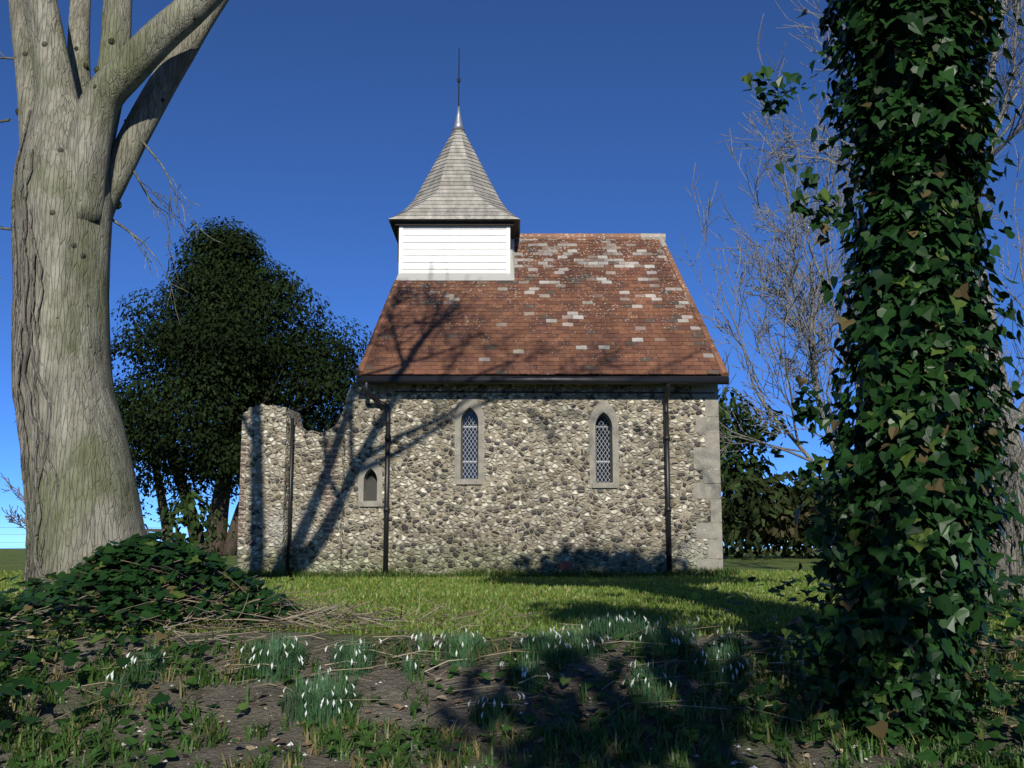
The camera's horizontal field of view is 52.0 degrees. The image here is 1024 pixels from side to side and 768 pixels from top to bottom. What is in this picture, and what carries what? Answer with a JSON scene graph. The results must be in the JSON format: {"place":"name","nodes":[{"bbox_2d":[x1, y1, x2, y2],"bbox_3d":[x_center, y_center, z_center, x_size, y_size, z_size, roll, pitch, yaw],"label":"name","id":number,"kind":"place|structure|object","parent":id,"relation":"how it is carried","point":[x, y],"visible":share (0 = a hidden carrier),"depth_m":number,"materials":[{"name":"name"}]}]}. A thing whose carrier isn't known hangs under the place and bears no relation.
{"place":"outdoors","nodes":[
{"label":"outdoors","id":0,"kind":"place"},
{"bbox_2d":[146,529,172,541],"bbox_3d":[-11.954,5.360,35.703,0.500,0.950,1.500,-4,-10,28],"label":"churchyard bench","id":1,"kind":"object","parent":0,"point":[153,530],"visible":0.05,"depth_m":35.86,"materials":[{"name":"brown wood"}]},
{"bbox_2d":[398,226,398,262],"bbox_3d":[-1.825,-2.167,17.806,0.030,0.650,1.760,0,-8,0],"label":"turret board","id":2,"kind":"object","parent":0,"point":[398,244],"visible":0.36,"depth_m":16.93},
{"bbox_2d":[0,548,1023,767],"bbox_3d":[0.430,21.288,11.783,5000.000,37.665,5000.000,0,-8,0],"label":"ground","id":3,"kind":"structure","parent":0,"point":[227,700],"depth_m":4.97,"materials":[{"name":"brown soil"}]},
{"bbox_2d":[1,473,25,528],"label":"sapling tree","id":4,"kind":"object","parent":3,"relation":"on","point":[12,519],"visible":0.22,"depth_m":44.88,"materials":[{"name":"brown plant"}]},
{"bbox_2d":[0,0,228,615],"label":"beech tree","id":5,"kind":"object","parent":3,"relation":"on","point":[85,161],"visible":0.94,"depth_m":7.45,"materials":[{"name":"grey plant"}]},
{"bbox_2d":[11,110,61,614],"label":"beech ivy stems","id":6,"kind":"object","parent":5,"relation":"attached to","point":[32,563],"visible":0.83,"depth_m":7.20,"materials":[{"name":"plant"}]},
{"bbox_2d":[14,216,370,555],"bbox_3d":[-11.006,0.175,37.958,13.005,12.451,10.572,2,-9,-12],"label":"yew tree","id":7,"kind":"object","parent":3,"relation":"on","point":[217,347],"depth_m":35.77,"materials":[{"name":"green plant"}]},
{"bbox_2d":[237,383,366,575],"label":"ruin wall","id":8,"kind":"structure","parent":3,"relation":"on","point":[327,522],"depth_m":14.73,"materials":[{"name":"grey stone"}]},
{"bbox_2d":[286,418,293,575],"bbox_3d":[-3.105,1.580,14.698,0.044,2.220,0.044,0,-8,0],"label":"ruin stanchion","id":9,"kind":"object","parent":8,"relation":"attached to","point":[290,497],"visible":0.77,"depth_m":14.69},
{"bbox_2d":[106,610,803,718],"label":"snowdrop flowers","id":10,"kind":"object","parent":3,"relation":"on","point":[523,673],"visible":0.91,"depth_m":5.23,"materials":[{"name":"white plant"}]},
{"bbox_2d":[2,645,1004,767],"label":"bank pebbles","id":11,"kind":"object","parent":3,"relation":"on","point":[290,744],"visible":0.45,"depth_m":4.56,"materials":[{"name":"grey stone"}]},
{"bbox_2d":[0,527,1018,550],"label":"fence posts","id":12,"kind":"object","parent":3,"relation":"on","point":[204,527],"visible":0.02,"depth_m":47.66,"materials":[{"name":"brown wood"}]},
{"bbox_2d":[0,612,1023,767],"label":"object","id":13,"kind":"object","parent":3,"relation":"on","point":[362,735],"visible":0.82,"depth_m":4.87,"materials":[{"name":"green plant"}]},
{"bbox_2d":[0,565,1023,639],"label":"lawn grass","id":14,"kind":"structure","parent":3,"relation":"on","point":[668,593],"depth_m":8.80,"materials":[{"name":"green plant"}]},
{"bbox_2d":[0,531,1023,767],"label":"ground ivy leaves","id":15,"kind":"object","parent":3,"relation":"on","point":[148,550],"visible":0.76,"depth_m":5.85,"materials":[{"name":"green plant"}]},
{"bbox_2d":[0,542,1023,767],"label":"litter twigs","id":16,"kind":"object","parent":3,"relation":"on","point":[336,616],"visible":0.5,"depth_m":5.83,"materials":[{"name":"brown wood"}]},
{"bbox_2d":[0,617,1023,744],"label":"straw twigs","id":17,"kind":"object","parent":3,"relation":"on","point":[470,688],"visible":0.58,"depth_m":5.21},
{"bbox_2d":[363,385,721,575],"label":"church walls","id":18,"kind":"structure","parent":3,"relation":"on","point":[535,502],"depth_m":14.75,"materials":[{"name":"grey stone"}]},
{"bbox_2d":[358,457,382,506],"bbox_3d":[-1.990,1.382,14.826,0.340,0.699,0.205,0,-8,0],"label":"ruin niche","id":19,"kind":"object","parent":18,"relation":"in","point":[370,478],"visible":1,"depth_m":14.78,"materials":[{"name":"grey stone"}]},
{"bbox_2d":[454,395,483,483],"bbox_3d":[-0.600,0.794,14.924,0.420,1.271,0.225,0,-8,0],"label":"window","id":20,"kind":"structure","parent":18,"relation":"attached to","point":[469,444],"depth_m":14.92,"materials":[{"name":"stone"}]},
{"bbox_2d":[360,242,720,384],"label":"roof body","id":21,"kind":"structure","parent":18,"relation":"on","point":[507,374],"depth_m":14.81,"materials":[{"name":"brown tile"}]},
{"bbox_2d":[399,226,509,272],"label":"turret boards","id":22,"kind":"object","parent":21,"relation":"attached to","point":[454,249],"visible":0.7,"depth_m":16.92,"materials":[{"name":"white wood"}]},
{"bbox_2d":[388,129,519,242],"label":"spire shingles","id":23,"kind":"object","parent":22,"relation":"on","point":[457,185],"visible":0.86,"depth_m":17.31,"materials":[{"name":"grey wood"}]},
{"bbox_2d":[395,221,513,238],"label":"eaves trim","id":24,"kind":"structure","parent":23,"relation":"attached to","point":[455,223],"depth_m":16.91,"materials":[{"name":"black wood"}]},
{"bbox_2d":[452,106,464,131],"bbox_3d":[-0.925,-4.588,18.178,0.219,0.450,0.230,0,-8,0],"label":"spire cap","id":25,"kind":"object","parent":23,"relation":"on","point":[458,124],"visible":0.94,"depth_m":18.11,"materials":[{"name":"silver metal"}]},
{"bbox_2d":[457,48,460,105],"bbox_3d":[-0.925,-5.320,18.287,0.060,1.130,0.060,0,-8,0],"label":"finial rod","id":26,"kind":"object","parent":25,"relation":"on","point":[458,80],"visible":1,"depth_m":18.28,"materials":[{"name":"black metal"}]},
{"bbox_2d":[396,238,514,279],"bbox_3d":[-0.905,-2.166,17.295,1.890,1.204,1.030,0,-8,0],"label":"flashing","id":27,"kind":"object","parent":21,"relation":"on","point":[456,276],"visible":0.8,"depth_m":16.80,"materials":[{"name":"grey metal"}]},
{"bbox_2d":[356,233,728,375],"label":"roof tiles","id":28,"kind":"object","parent":21,"relation":"on","point":[650,290],"visible":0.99,"depth_m":15.83,"materials":[{"name":"brown tile"}]},
{"bbox_2d":[357,376,728,573],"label":"gutters","id":29,"kind":"object","parent":18,"relation":"attached to","point":[366,381],"visible":0.99,"depth_m":14.61,"materials":[{"name":"black metal"}]},
{"bbox_2d":[560,562,572,569],"bbox_3d":[0.755,2.530,14.592,0.170,0.110,0.028,0,-8,0],"label":"wall vent","id":30,"kind":"object","parent":18,"relation":"attached to","point":[566,566],"visible":1,"depth_m":14.58,"materials":[{"name":"brown"}]},
{"bbox_2d":[589,400,618,487],"bbox_3d":[1.300,0.853,14.915,0.410,1.251,0.225,0,-8,0],"label":"window","id":31,"kind":"structure","parent":18,"relation":"attached to","point":[604,447],"depth_m":14.90,"materials":[{"name":"stone"}]},
{"bbox_2d":[144,387,1021,559],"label":"bushes","id":32,"kind":"object","parent":3,"relation":"on","point":[754,517],"visible":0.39,"depth_m":30.05,"materials":[{"name":"green plant"}]},
{"bbox_2d":[692,385,722,572],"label":"quoins","id":33,"kind":"object","parent":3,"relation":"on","point":[707,459],"visible":0.75,"depth_m":14.77,"materials":[{"name":"stone"}]},
{"bbox_2d":[671,135,869,480],"bbox_3d":[7.331,-1.381,30.279,8.465,12.981,6.688,6,-10,-35],"label":"bare tree","id":34,"kind":"object","parent":3,"relation":"on","point":[813,351],"visible":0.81,"depth_m":30.69,"materials":[{"name":"brown plant"}]},
{"bbox_2d":[708,14,1020,402],"bbox_3d":[11.352,-3.690,34.959,8.808,18.880,7.609,0,-8,0],"label":"bare tree","id":35,"kind":"object","parent":3,"relation":"on","point":[807,239],"visible":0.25,"depth_m":36.38,"materials":[{"name":"brown plant"}]},
{"bbox_2d":[714,0,1023,584],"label":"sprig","id":36,"kind":"object","parent":3,"relation":"on","point":[1015,4],"visible":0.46,"depth_m":12.61,"materials":[{"name":"brown plant"}]},
{"bbox_2d":[741,0,1023,751],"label":"ivy tree","id":37,"kind":"object","parent":3,"relation":"on","point":[967,570],"visible":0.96,"depth_m":4.86,"materials":[{"name":"green plant"}]},
{"bbox_2d":[843,0,969,739],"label":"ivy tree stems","id":38,"kind":"object","parent":37,"relation":"attached to","point":[886,78],"visible":0.17,"depth_m":5.00,"materials":[{"name":"plant"}]},
{"bbox_2d":[775,0,1023,560],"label":"bare tree","id":39,"kind":"object","parent":3,"relation":"on","point":[1001,368],"visible":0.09,"depth_m":16.99,"materials":[{"name":"brown plant"}]},
{"bbox_2d":[824,292,1023,601],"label":"scrub twigs","id":40,"kind":"object","parent":3,"relation":"on","point":[1012,569],"visible":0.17,"depth_m":8.66,"materials":[{"name":"plant"}]},
{"bbox_2d":[0,0,1023,547],"label":"sky","id":41,"kind":"structure","parent":0,"point":[313,125],"materials":[{"name":"blue"}]}
]}

